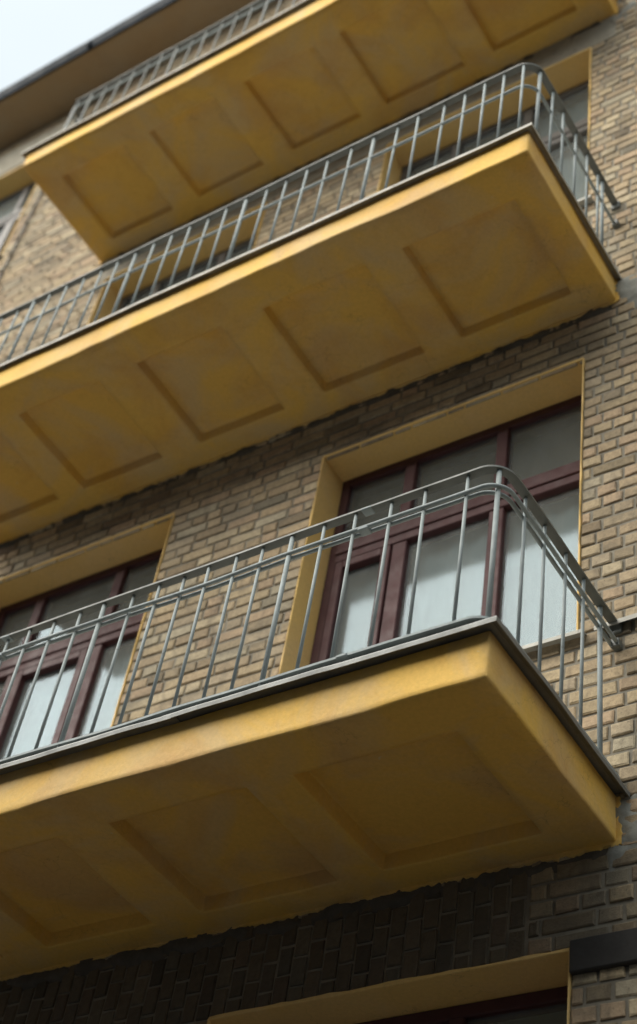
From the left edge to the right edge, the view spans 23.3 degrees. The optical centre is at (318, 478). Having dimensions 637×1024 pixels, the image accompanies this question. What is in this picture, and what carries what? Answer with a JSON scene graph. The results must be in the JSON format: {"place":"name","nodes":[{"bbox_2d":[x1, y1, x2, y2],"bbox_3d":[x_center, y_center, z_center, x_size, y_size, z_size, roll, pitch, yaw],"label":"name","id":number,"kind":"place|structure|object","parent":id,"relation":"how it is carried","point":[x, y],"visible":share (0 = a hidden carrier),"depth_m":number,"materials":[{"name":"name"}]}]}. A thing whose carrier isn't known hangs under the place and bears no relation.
{"place":"outdoors","nodes":[
{"label":"outdoors","id":0,"kind":"place"},
{"bbox_2d":[0,0,158,90],"label":"sky","id":1,"kind":"structure","parent":0,"point":[33,33],"materials":[{"name":"white"}]},
{"bbox_2d":[0,0,636,1023],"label":"apartment building","id":2,"kind":"structure","parent":0,"point":[438,828],"depth_m":7.50,"materials":[{"name":"brick"}]},
{"bbox_2d":[0,200,18,218],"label":"curtain","id":3,"kind":"object","parent":2,"relation":"attached to","point":[7,211],"visible":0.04,"depth_m":14.60,"materials":[{"name":"white fabric"}]},
{"bbox_2d":[0,165,36,257],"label":"window","id":4,"kind":"structure","parent":2,"relation":"in","point":[17,184],"depth_m":14.42,"materials":[{"name":"yellow paint"}]},
{"bbox_2d":[0,100,86,278],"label":"conduit","id":5,"kind":"object","parent":2,"relation":"attached to","point":[23,229],"visible":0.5,"depth_m":13.04,"materials":[{"name":"grey metal"}]},
{"bbox_2d":[0,643,134,759],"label":"curtain","id":6,"kind":"object","parent":2,"relation":"attached to","point":[31,725],"visible":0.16,"depth_m":8.21,"materials":[{"name":"white fabric"}]},
{"bbox_2d":[0,512,174,753],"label":"window","id":7,"kind":"structure","parent":2,"relation":"in","point":[117,561],"depth_m":8.56,"materials":[{"name":"red paint"}]},
{"bbox_2d":[87,202,267,324],"bbox_3d":[-1.019,-1.015,10.372,1.515,1.785,0.295,-20,-54,27],"label":"window","id":8,"kind":"structure","parent":2,"relation":"in","point":[241,246],"depth_m":11.05,"materials":[{"name":"yellow paint"}]},
{"bbox_2d":[63,0,295,129],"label":"balcony railing","id":9,"kind":"object","parent":2,"relation":"on","point":[188,43],"visible":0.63,"depth_m":11.25,"materials":[{"name":"grey metal"}]},
{"bbox_2d":[0,63,619,369],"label":"balcony railing","id":10,"kind":"object","parent":2,"relation":"on","point":[543,78],"visible":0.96,"depth_m":8.00,"materials":[{"name":"grey metal"}]},
{"bbox_2d":[0,465,622,778],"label":"balcony railing","id":11,"kind":"object","parent":2,"relation":"on","point":[601,611],"visible":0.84,"depth_m":5.65,"materials":[{"name":"grey metal"}]},
{"bbox_2d":[207,948,571,1023],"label":"window","id":12,"kind":"structure","parent":2,"relation":"in","point":[541,983],"depth_m":5.32,"materials":[{"name":"yellow paint"}]},
{"bbox_2d":[279,357,586,673],"bbox_3d":[0.574,0.328,7.037,1.546,1.785,0.295,-20,-54,27],"label":"window","id":13,"kind":"structure","parent":2,"relation":"in","point":[503,417],"depth_m":7.44,"materials":[{"name":"red paint"}]},
{"bbox_2d":[334,494,578,656],"bbox_3d":[0.618,0.657,6.894,1.700,1.190,0.029,-20,-54,27],"label":"curtain","id":14,"kind":"object","parent":2,"relation":"attached to","point":[435,587],"visible":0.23,"depth_m":7.06,"materials":[{"name":"white fabric"}]},
{"bbox_2d":[377,47,594,206],"bbox_3d":[1.003,-1.768,9.280,1.546,1.785,0.295,-20,-54,27],"label":"window","id":15,"kind":"structure","parent":2,"relation":"in","point":[570,77],"depth_m":9.90,"materials":[{"name":"yellow paint"}]},
{"bbox_2d":[413,94,588,199],"bbox_3d":[1.091,-1.650,9.364,1.700,1.815,0.032,-20,-54,27],"label":"curtain","id":16,"kind":"object","parent":2,"relation":"attached to","point":[577,109],"visible":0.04,"depth_m":9.59,"materials":[{"name":"white fabric"}]}
]}

